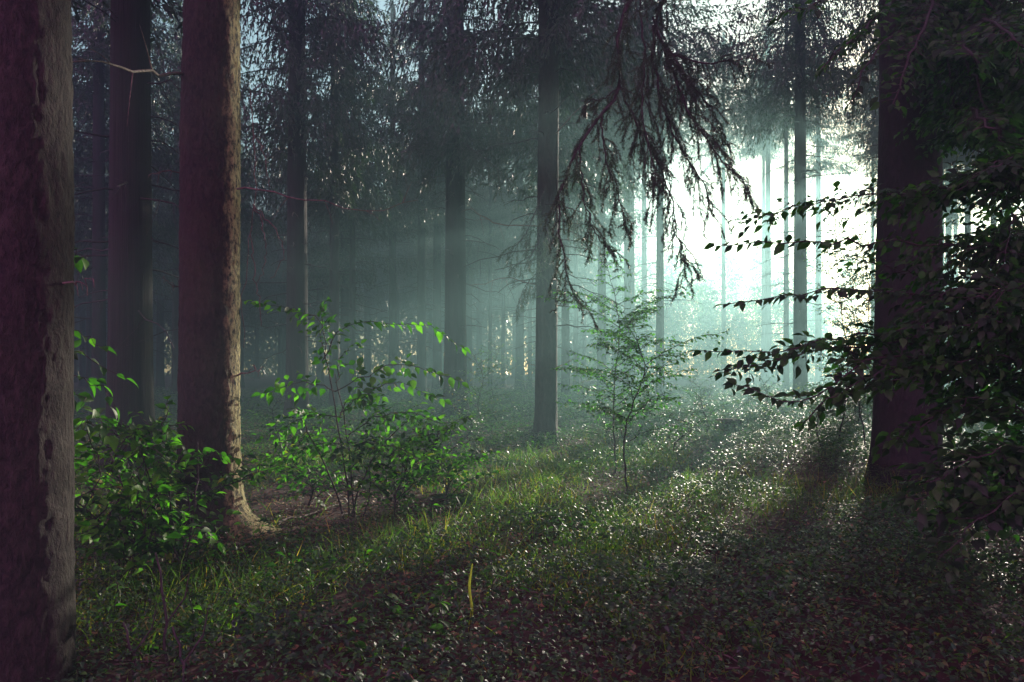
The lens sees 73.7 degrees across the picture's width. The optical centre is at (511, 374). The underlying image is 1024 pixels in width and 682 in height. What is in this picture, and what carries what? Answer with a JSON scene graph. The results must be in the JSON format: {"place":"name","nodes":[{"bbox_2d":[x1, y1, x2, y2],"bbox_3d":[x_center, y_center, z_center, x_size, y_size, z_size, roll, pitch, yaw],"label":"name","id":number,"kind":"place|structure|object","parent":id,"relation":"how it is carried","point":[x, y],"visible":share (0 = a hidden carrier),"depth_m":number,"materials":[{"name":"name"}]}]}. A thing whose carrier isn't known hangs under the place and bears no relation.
{"place":"outdoors","nodes":[
{"label":"outdoors","id":0,"kind":"place"},
{"bbox_2d":[36,374,1023,681],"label":"ground","id":1,"kind":"structure","parent":0,"point":[748,428],"depth_m":4.57,"materials":[{"name":"brown soil"}]},
{"bbox_2d":[0,0,94,681],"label":"spruce tree","id":2,"kind":"object","parent":1,"relation":"on","point":[38,635],"visible":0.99,"depth_m":2.97,"materials":[{"name":"brown plant"}]},
{"bbox_2d":[71,12,109,287],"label":"spruce tree","id":3,"kind":"object","parent":1,"relation":"on","point":[82,87],"visible":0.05,"depth_m":22.43,"materials":[{"name":"green plant"}]},
{"bbox_2d":[73,137,107,386],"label":"spruce tree","id":4,"kind":"object","parent":1,"relation":"on","point":[82,359],"visible":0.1,"depth_m":44.71,"materials":[{"name":"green plant"}]},
{"bbox_2d":[74,92,108,393],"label":"spruce tree","id":5,"kind":"object","parent":1,"relation":"on","point":[88,344],"visible":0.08,"depth_m":33.14,"materials":[{"name":"green plant"}]},
{"bbox_2d":[74,247,137,439],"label":"leafy shrub","id":6,"kind":"object","parent":1,"relation":"on","point":[79,263],"visible":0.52,"depth_m":4.14,"materials":[{"name":"green plant"}]},
{"bbox_2d":[73,23,179,358],"bbox_3d":[-14.432,-6.254,24.706,5.745,15.734,6.044,0,0,0],"label":"spruce tree","id":7,"kind":"object","parent":1,"relation":"on","point":[85,245],"visible":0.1,"depth_m":24.79,"materials":[{"name":"green plant"}]},
{"bbox_2d":[71,0,182,421],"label":"spruce tree","id":8,"kind":"object","parent":1,"relation":"on","point":[99,82],"visible":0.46,"depth_m":19.60,"materials":[{"name":"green plant"}]},
{"bbox_2d":[71,0,182,58],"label":"spruce tree","id":9,"kind":"object","parent":1,"relation":"on","point":[166,7],"visible":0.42,"depth_m":13.41,"materials":[{"name":"green plant"}]},
{"bbox_2d":[74,0,180,470],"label":"spruce tree","id":10,"kind":"object","parent":1,"relation":"on","point":[130,306],"visible":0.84,"depth_m":10.55,"materials":[{"name":"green plant"}]},
{"bbox_2d":[72,0,182,359],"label":"spruce tree","id":11,"kind":"object","parent":1,"relation":"on","point":[160,33],"visible":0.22,"depth_m":22.43,"materials":[{"name":"green plant"}]},
{"bbox_2d":[74,411,212,536],"bbox_3d":[-3.398,0.917,6.031,1.577,1.204,1.472,0,0,0],"label":"shrub","id":12,"kind":"object","parent":1,"relation":"on","point":[172,479],"visible":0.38,"depth_m":5.88,"materials":[{"name":"green plant"}]},
{"bbox_2d":[89,595,204,659],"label":"grass tuft","id":13,"kind":"object","parent":1,"relation":"on","point":[151,641],"visible":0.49,"depth_m":3.68,"materials":[{"name":"plant"}]},
{"bbox_2d":[74,460,226,591],"bbox_3d":[-2.627,1.051,4.665,1.246,0.990,1.032,0,0,-41],"label":"shrub","id":14,"kind":"object","parent":1,"relation":"on","point":[117,541],"visible":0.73,"depth_m":4.59,"materials":[{"name":"green plant"}]},
{"bbox_2d":[73,396,229,588],"bbox_3d":[-2.320,0.868,4.511,2.025,1.446,0.886,0,0,37],"label":"dark shrub","id":15,"kind":"object","parent":1,"relation":"on","point":[158,470],"visible":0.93,"depth_m":4.73,"materials":[{"name":"green plant"}]},
{"bbox_2d":[152,130,173,391],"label":"spruce tree","id":16,"kind":"object","parent":1,"relation":"on","point":[160,378],"visible":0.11,"depth_m":37.53,"materials":[{"name":"green plant"}]},
{"bbox_2d":[154,552,189,675],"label":"bare stem","id":17,"kind":"object","parent":1,"relation":"on","point":[167,620],"visible":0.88,"depth_m":3.40,"materials":[{"name":"brown plant"}]},
{"bbox_2d":[106,0,261,399],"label":"spruce tree","id":18,"kind":"object","parent":1,"relation":"on","point":[175,310],"visible":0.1,"depth_m":30.23,"materials":[{"name":"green plant"}]},
{"bbox_2d":[83,449,291,563],"bbox_3d":[-2.493,1.088,5.229,1.077,0.903,1.426,0,0,39],"label":"shrub","id":19,"kind":"object","parent":1,"relation":"on","point":[229,480],"visible":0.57,"depth_m":5.31,"materials":[{"name":"green plant"}]},
{"bbox_2d":[139,581,255,633],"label":"grass tuft","id":20,"kind":"object","parent":1,"relation":"on","point":[212,621],"visible":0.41,"depth_m":3.99,"materials":[{"name":"plant"}]},
{"bbox_2d":[152,9,286,371],"bbox_3d":[-10.893,-6.785,24.992,5.726,16.869,5.688,0,0,0],"label":"spruce tree","id":21,"kind":"object","parent":1,"relation":"on","point":[246,221],"visible":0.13,"depth_m":24.64,"materials":[{"name":"green plant"}]},
{"bbox_2d":[73,0,415,539],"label":"spruce tree","id":22,"kind":"object","parent":1,"relation":"on","point":[208,384],"visible":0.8,"depth_m":6.20,"materials":[{"name":"brown plant"}]},
{"bbox_2d":[240,91,284,341],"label":"hanging vine","id":23,"kind":"object","parent":22,"relation":"hanging from","point":[254,208],"visible":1,"depth_m":6.54,"materials":[{"name":"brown wood"}]},
{"bbox_2d":[243,203,277,378],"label":"spruce tree","id":24,"kind":"object","parent":1,"relation":"on","point":[256,364],"visible":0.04,"depth_m":59.78,"materials":[{"name":"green plant"}]},
{"bbox_2d":[240,147,286,387],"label":"spruce tree","id":25,"kind":"object","parent":1,"relation":"on","point":[247,313],"visible":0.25,"depth_m":43.10,"materials":[{"name":"green plant"}]},
{"bbox_2d":[240,81,286,337],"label":"spruce tree","id":26,"kind":"object","parent":1,"relation":"on","point":[243,262],"visible":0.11,"depth_m":36.16,"materials":[{"name":"green plant"}]},
{"bbox_2d":[249,391,310,437],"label":"shrub","id":27,"kind":"object","parent":1,"relation":"on","point":[270,416],"visible":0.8,"depth_m":14.99,"materials":[{"name":"green plant"}]},
{"bbox_2d":[255,162,314,381],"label":"spruce tree","id":28,"kind":"object","parent":1,"relation":"on","point":[279,373],"visible":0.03,"depth_m":53.16,"materials":[{"name":"green plant"}]},
{"bbox_2d":[173,0,405,424],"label":"spruce tree","id":29,"kind":"object","parent":1,"relation":"on","point":[296,103],"visible":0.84,"depth_m":18.76,"materials":[{"name":"green plant"}]},
{"bbox_2d":[254,177,324,381],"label":"spruce tree","id":30,"kind":"object","parent":1,"relation":"on","point":[282,290],"visible":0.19,"depth_m":47.41,"materials":[{"name":"green plant"}]},
{"bbox_2d":[264,222,340,386],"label":"spruce tree","id":31,"kind":"object","parent":1,"relation":"on","point":[285,273],"visible":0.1,"depth_m":44.04,"materials":[{"name":"green plant"}]},
{"bbox_2d":[247,426,362,508],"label":"shrub","id":32,"kind":"object","parent":1,"relation":"on","point":[301,475],"visible":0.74,"depth_m":7.53,"materials":[{"name":"green plant"}]},
{"bbox_2d":[264,97,377,389],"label":"spruce tree","id":33,"kind":"object","parent":1,"relation":"on","point":[319,374],"visible":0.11,"depth_m":38.06,"materials":[{"name":"green plant"}]},
{"bbox_2d":[241,0,402,412],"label":"spruce tree","id":34,"kind":"object","parent":1,"relation":"on","point":[335,89],"visible":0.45,"depth_m":22.87,"materials":[{"name":"green plant"}]},
{"bbox_2d":[308,545,351,627],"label":"weed","id":35,"kind":"object","parent":1,"relation":"on","point":[321,585],"visible":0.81,"depth_m":4.01,"materials":[{"name":"green plant"}]},
{"bbox_2d":[256,0,441,405],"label":"spruce tree","id":36,"kind":"object","parent":1,"relation":"on","point":[353,283],"visible":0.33,"depth_m":25.65,"materials":[{"name":"green plant"}]},
{"bbox_2d":[277,76,420,398],"bbox_3d":[-7.478,-6.124,30.750,5.647,15.136,6.359,0,0,-37],"label":"spruce tree","id":37,"kind":"object","parent":1,"relation":"on","point":[323,257],"visible":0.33,"depth_m":30.39,"materials":[{"name":"green plant"}]},
{"bbox_2d":[77,187,623,376],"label":"distant wood","id":38,"kind":"object","parent":1,"relation":"on","point":[265,351],"visible":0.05,"depth_m":70.87,"materials":[{"name":"green wood"}]},
{"bbox_2d":[342,598,368,664],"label":"weed","id":39,"kind":"object","parent":1,"relation":"on","point":[362,605],"visible":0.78,"depth_m":3.56,"materials":[{"name":"green plant"}]},
{"bbox_2d":[244,296,473,519],"bbox_3d":[-1.575,0.394,6.931,2.433,2.351,1.179,0,0,0],"label":"leafy shrub","id":40,"kind":"object","parent":1,"relation":"on","point":[361,404],"visible":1,"depth_m":6.81,"materials":[{"name":"green plant"}]},
{"bbox_2d":[340,237,402,376],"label":"spruce tree","id":41,"kind":"object","parent":1,"relation":"on","point":[380,314],"visible":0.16,"depth_m":67.23,"materials":[{"name":"green plant"}]},
{"bbox_2d":[355,162,413,382],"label":"spruce tree","id":42,"kind":"object","parent":1,"relation":"on","point":[367,362],"visible":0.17,"depth_m":51.23,"materials":[{"name":"green plant"}]},
{"bbox_2d":[320,420,459,520],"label":"shrub","id":43,"kind":"object","parent":1,"relation":"on","point":[398,492],"visible":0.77,"depth_m":6.86,"materials":[{"name":"green plant"}]},
{"bbox_2d":[356,177,444,383],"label":"spruce tree","id":44,"kind":"object","parent":1,"relation":"on","point":[407,282],"visible":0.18,"depth_m":49.78,"materials":[{"name":"green plant"}]},
{"bbox_2d":[358,0,444,396],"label":"spruce tree","id":45,"kind":"object","parent":1,"relation":"on","point":[392,307],"visible":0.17,"depth_m":32.87,"materials":[{"name":"green plant"}]},
{"bbox_2d":[379,192,444,386],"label":"spruce tree","id":46,"kind":"object","parent":1,"relation":"on","point":[429,252],"visible":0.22,"depth_m":42.27,"materials":[{"name":"green plant"}]},
{"bbox_2d":[345,0,482,399],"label":"spruce tree","id":47,"kind":"object","parent":1,"relation":"on","point":[421,287],"visible":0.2,"depth_m":29.84,"materials":[{"name":"green plant"}]},
{"bbox_2d":[398,238,444,316],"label":"spruce tree","id":48,"kind":"object","parent":1,"relation":"on","point":[428,298],"visible":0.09,"depth_m":50.30,"materials":[{"name":"green plant"}]},
{"bbox_2d":[399,244,444,320],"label":"spruce tree","id":49,"kind":"object","parent":1,"relation":"on","point":[409,305],"visible":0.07,"depth_m":52.89,"materials":[{"name":"green plant"}]},
{"bbox_2d":[385,16,488,392],"bbox_3d":[-3.877,-8.789,36.052,5.366,20.472,6.065,0,0,0],"label":"spruce tree","id":50,"kind":"object","parent":1,"relation":"on","point":[437,345],"visible":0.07,"depth_m":35.81,"materials":[{"name":"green plant"}]},
{"bbox_2d":[431,561,456,657],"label":"weed","id":51,"kind":"object","parent":1,"relation":"on","point":[444,589],"visible":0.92,"depth_m":3.64,"materials":[{"name":"green plant"}]},
{"bbox_2d":[380,416,511,503],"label":"shrub","id":52,"kind":"object","parent":1,"relation":"on","point":[454,464],"visible":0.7,"depth_m":7.61,"materials":[{"name":"green plant"}]},
{"bbox_2d":[413,107,515,386],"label":"spruce tree","id":53,"kind":"object","parent":1,"relation":"on","point":[469,299],"visible":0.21,"depth_m":40.76,"materials":[{"name":"green plant"}]},
{"bbox_2d":[364,0,566,418],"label":"spruce tree","id":54,"kind":"object","parent":1,"relation":"on","point":[455,325],"visible":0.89,"depth_m":20.67,"materials":[{"name":"green plant"}]},
{"bbox_2d":[443,386,504,439],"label":"shrub","id":55,"kind":"object","parent":1,"relation":"on","point":[458,410],"visible":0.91,"depth_m":14.90,"materials":[{"name":"green plant"}]},
{"bbox_2d":[439,348,524,430],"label":"shrub","id":56,"kind":"object","parent":1,"relation":"on","point":[482,388],"visible":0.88,"depth_m":16.97,"materials":[{"name":"green plant"}]},
{"bbox_2d":[435,132,536,389],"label":"spruce tree","id":57,"kind":"object","parent":1,"relation":"on","point":[491,233],"visible":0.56,"depth_m":36.85,"materials":[{"name":"green plant"}]},
{"bbox_2d":[465,168,506,380],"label":"spruce tree","id":58,"kind":"object","parent":1,"relation":"on","point":[479,320],"visible":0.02,"depth_m":57.07,"materials":[{"name":"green plant"}]},
{"bbox_2d":[467,338,527,400],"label":"shrub","id":59,"kind":"object","parent":1,"relation":"on","point":[500,376],"visible":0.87,"depth_m":25.96,"materials":[{"name":"green plant"}]},
{"bbox_2d":[473,119,526,386],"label":"spruce tree","id":60,"kind":"object","parent":1,"relation":"on","point":[502,320],"visible":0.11,"depth_m":44.81,"materials":[{"name":"green plant"}]},
{"bbox_2d":[482,236,535,378],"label":"spruce tree","id":61,"kind":"object","parent":1,"relation":"on","point":[512,303],"visible":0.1,"depth_m":61.59,"materials":[{"name":"green plant"}]},
{"bbox_2d":[467,12,560,392],"bbox_3d":[0.308,-8.846,36.195,5.956,20.568,5.112,0,0,-37],"label":"spruce tree","id":62,"kind":"object","parent":1,"relation":"on","point":[520,342],"visible":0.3,"depth_m":35.82,"materials":[{"name":"green plant"}]},
{"bbox_2d":[499,565,536,648],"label":"weed","id":63,"kind":"object","parent":1,"relation":"on","point":[514,600],"visible":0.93,"depth_m":3.81,"materials":[{"name":"green plant"}]},
{"bbox_2d":[487,116,570,387],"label":"spruce tree","id":64,"kind":"object","parent":1,"relation":"on","point":[513,242],"visible":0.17,"depth_m":42.22,"materials":[{"name":"green plant"}]},
{"bbox_2d":[378,0,692,417],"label":"spruce tree","id":65,"kind":"object","parent":1,"relation":"on","point":[571,140],"visible":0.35,"depth_m":20.31,"materials":[{"name":"green plant"}]},
{"bbox_2d":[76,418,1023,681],"bbox_3d":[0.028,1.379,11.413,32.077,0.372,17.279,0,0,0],"label":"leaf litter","id":66,"kind":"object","parent":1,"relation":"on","point":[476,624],"visible":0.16,"depth_m":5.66,"materials":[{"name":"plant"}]},
{"bbox_2d":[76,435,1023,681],"bbox_3d":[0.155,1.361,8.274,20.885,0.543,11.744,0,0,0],"label":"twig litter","id":67,"kind":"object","parent":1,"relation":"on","point":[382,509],"visible":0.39,"depth_m":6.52,"materials":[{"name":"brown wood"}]},
{"bbox_2d":[429,0,704,444],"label":"spruce tree","id":68,"kind":"object","parent":1,"relation":"on","point":[552,48],"visible":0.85,"depth_m":14.42,"materials":[{"name":"green plant"}]},
{"bbox_2d":[502,0,637,400],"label":"spruce tree","id":69,"kind":"object","parent":1,"relation":"on","point":[565,340],"visible":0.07,"depth_m":28.14,"materials":[{"name":"green plant"}]},
{"bbox_2d":[525,210,623,380],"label":"spruce tree","id":70,"kind":"object","parent":1,"relation":"on","point":[585,274],"visible":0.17,"depth_m":44.29,"materials":[{"name":"green plant"}]},
{"bbox_2d":[532,135,623,387],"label":"spruce tree","id":71,"kind":"object","parent":1,"relation":"on","point":[575,261],"visible":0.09,"depth_m":41.47,"materials":[{"name":"green plant"}]},
{"bbox_2d":[529,26,655,392],"bbox_3d":[4.127,-7.441,31.702,6.276,17.904,5.386,0,0,-11],"label":"spruce tree","id":72,"kind":"object","parent":1,"relation":"on","point":[619,233],"visible":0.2,"depth_m":31.35,"materials":[{"name":"green plant"}]},
{"bbox_2d":[570,188,621,380],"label":"spruce tree","id":73,"kind":"object","parent":1,"relation":"on","point":[583,350],"visible":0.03,"depth_m":57.08,"materials":[{"name":"green plant"}]},
{"bbox_2d":[539,251,701,472],"bbox_3d":[1.649,-0.150,10.197,2.553,3.417,2.236,0,0,0],"label":"young beech","id":74,"kind":"object","parent":1,"relation":"on","point":[644,312],"visible":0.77,"depth_m":10.34,"materials":[{"name":"green plant"}]},
{"bbox_2d":[595,524,663,541],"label":"fern","id":75,"kind":"object","parent":1,"relation":"on","point":[651,531],"visible":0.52,"depth_m":6.20,"materials":[{"name":"green plant"}]},
{"bbox_2d":[577,2,714,392],"bbox_3d":[5.693,-9.255,34.012,7.412,21.504,7.674,0,0,-20],"label":"spruce tree","id":76,"kind":"object","parent":1,"relation":"on","point":[630,255],"visible":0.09,"depth_m":33.78,"materials":[{"name":"green plant"}]},
{"bbox_2d":[618,49,680,386],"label":"spruce tree","id":77,"kind":"object","parent":1,"relation":"on","point":[644,253],"visible":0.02,"depth_m":43.02,"materials":[{"name":"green plant"}]},
{"bbox_2d":[572,308,730,491],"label":"young beech","id":78,"kind":"object","parent":1,"relation":"on","point":[619,416],"visible":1,"depth_m":8.48,"materials":[{"name":"green plant"}]},
{"bbox_2d":[559,0,794,403],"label":"spruce tree","id":79,"kind":"object","parent":1,"relation":"on","point":[697,47],"visible":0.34,"depth_m":24.61,"materials":[{"name":"green plant"}]},
{"bbox_2d":[643,408,716,458],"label":"shrub","id":80,"kind":"object","parent":1,"relation":"on","point":[681,433],"visible":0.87,"depth_m":11.61,"materials":[{"name":"green plant"}]},
{"bbox_2d":[650,554,726,585],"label":"fern","id":81,"kind":"object","parent":1,"relation":"on","point":[695,557],"visible":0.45,"depth_m":5.13,"materials":[{"name":"green plant"}]},
{"bbox_2d":[673,372,725,414],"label":"shrub","id":82,"kind":"object","parent":1,"relation":"on","point":[704,390],"visible":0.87,"depth_m":19.00,"materials":[{"name":"green plant"}]},
{"bbox_2d":[682,388,736,440],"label":"shrub","id":83,"kind":"object","parent":1,"relation":"on","point":[699,404],"visible":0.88,"depth_m":13.22,"materials":[{"name":"green plant"}]},
{"bbox_2d":[678,529,755,551],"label":"fern","id":84,"kind":"object","parent":1,"relation":"on","point":[696,534],"visible":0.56,"depth_m":5.97,"materials":[{"name":"green plant"}]},
{"bbox_2d":[692,336,745,394],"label":"shrub","id":85,"kind":"object","parent":1,"relation":"on","point":[722,346],"visible":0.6,"depth_m":27.09,"materials":[{"name":"green plant"}]},
{"bbox_2d":[668,32,783,385],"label":"spruce tree","id":86,"kind":"object","parent":1,"relation":"on","point":[723,301],"visible":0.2,"depth_m":44.91,"materials":[{"name":"green plant"}]},
{"bbox_2d":[725,60,793,383],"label":"spruce tree","id":87,"kind":"object","parent":1,"relation":"on","point":[763,254],"visible":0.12,"depth_m":49.34,"materials":[{"name":"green plant"}]},
{"bbox_2d":[742,391,795,433],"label":"shrub","id":88,"kind":"object","parent":1,"relation":"on","point":[769,411],"visible":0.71,"depth_m":13.83,"materials":[{"name":"green plant"}]},
{"bbox_2d":[733,25,811,385],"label":"spruce tree","id":89,"kind":"object","parent":1,"relation":"on","point":[767,341],"visible":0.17,"depth_m":44.14,"materials":[{"name":"green plant"}]},
{"bbox_2d":[697,0,866,392],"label":"spruce tree","id":90,"kind":"object","parent":1,"relation":"on","point":[785,334],"visible":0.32,"depth_m":30.94,"materials":[{"name":"green plant"}]},
{"bbox_2d":[698,0,878,415],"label":"spruce tree","id":91,"kind":"object","parent":1,"relation":"on","point":[797,61],"visible":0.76,"depth_m":21.84,"materials":[{"name":"green plant"}]},
{"bbox_2d":[578,244,1021,381],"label":"thicket","id":92,"kind":"object","parent":1,"relation":"on","point":[704,310],"visible":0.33,"depth_m":58.72,"materials":[{"name":"green plant"}]},
{"bbox_2d":[773,50,869,385],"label":"spruce tree","id":93,"kind":"object","parent":1,"relation":"on","point":[825,163],"visible":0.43,"depth_m":43.86,"materials":[{"name":"green plant"}]},
{"bbox_2d":[781,204,873,448],"bbox_3d":[5.601,-0.761,11.511,1.734,4.151,1.724,0,0,0],"label":"shrub","id":94,"kind":"object","parent":1,"relation":"on","point":[844,286],"visible":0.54,"depth_m":11.44,"materials":[{"name":"green plant"}]},
{"bbox_2d":[798,234,874,453],"bbox_3d":[5.525,-0.446,10.867,1.898,3.577,1.592,0,0,30],"label":"shrub","id":95,"kind":"object","parent":1,"relation":"on","point":[868,316],"visible":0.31,"depth_m":10.87,"materials":[{"name":"green plant"}]},
{"bbox_2d":[805,235,875,434],"bbox_3d":[7.373,-0.729,14.400,1.936,4.347,2.246,0,0,0],"label":"shrub","id":96,"kind":"object","parent":1,"relation":"on","point":[817,288],"visible":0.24,"depth_m":14.51,"materials":[{"name":"green plant"}]},
{"bbox_2d":[829,50,878,365],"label":"spruce tree","id":97,"kind":"object","parent":1,"relation":"on","point":[872,215],"visible":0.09,"depth_m":47.17,"materials":[{"name":"green plant"}]},
{"bbox_2d":[688,132,1023,584],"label":"beech bush","id":98,"kind":"object","parent":1,"relation":"on","point":[990,314],"visible":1,"depth_m":4.21,"materials":[{"name":"green plant"}]},
{"bbox_2d":[839,77,878,330],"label":"spruce tree","id":99,"kind":"object","parent":1,"relation":"on","point":[873,152],"visible":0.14,"depth_m":40.43,"materials":[{"name":"green plant"}]},
{"bbox_2d":[807,0,954,284],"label":"spruce tree","id":100,"kind":"object","parent":1,"relation":"on","point":[869,39],"visible":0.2,"depth_m":19.03,"materials":[{"name":"green plant"}]},
{"bbox_2d":[834,37,948,179],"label":"spruce tree","id":101,"kind":"object","parent":1,"relation":"on","point":[870,132],"visible":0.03,"depth_m":36.88,"materials":[{"name":"green plant"}]},
{"bbox_2d":[764,0,1023,490],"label":"spruce tree","id":102,"kind":"object","parent":1,"relation":"on","point":[921,46],"visible":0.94,"depth_m":6.70,"materials":[{"name":"brown plant"}]},
{"bbox_2d":[843,69,983,263],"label":"spruce tree","id":103,"kind":"object","parent":1,"relation":"on","point":[875,137],"visible":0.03,"depth_m":33.99,"materials":[{"name":"green plant"}]},
{"bbox_2d":[71,0,1023,374],"label":"sky","id":104,"kind":"structure","parent":0,"point":[752,169],"materials":[{"name":"white"}]},
{"bbox_2d":[74,424,1023,681],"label":"grass","id":105,"kind":"structure","parent":0,"point":[251,589],"depth_m":5.87,"materials":[{"name":"plant"}]},
{"bbox_2d":[538,0,774,334],"bbox_3d":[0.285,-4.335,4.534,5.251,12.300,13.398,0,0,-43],"label":"branch","id":106,"kind":"object","parent":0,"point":[669,55],"visible":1,"depth_m":6.18,"materials":[{"name":"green plant"}]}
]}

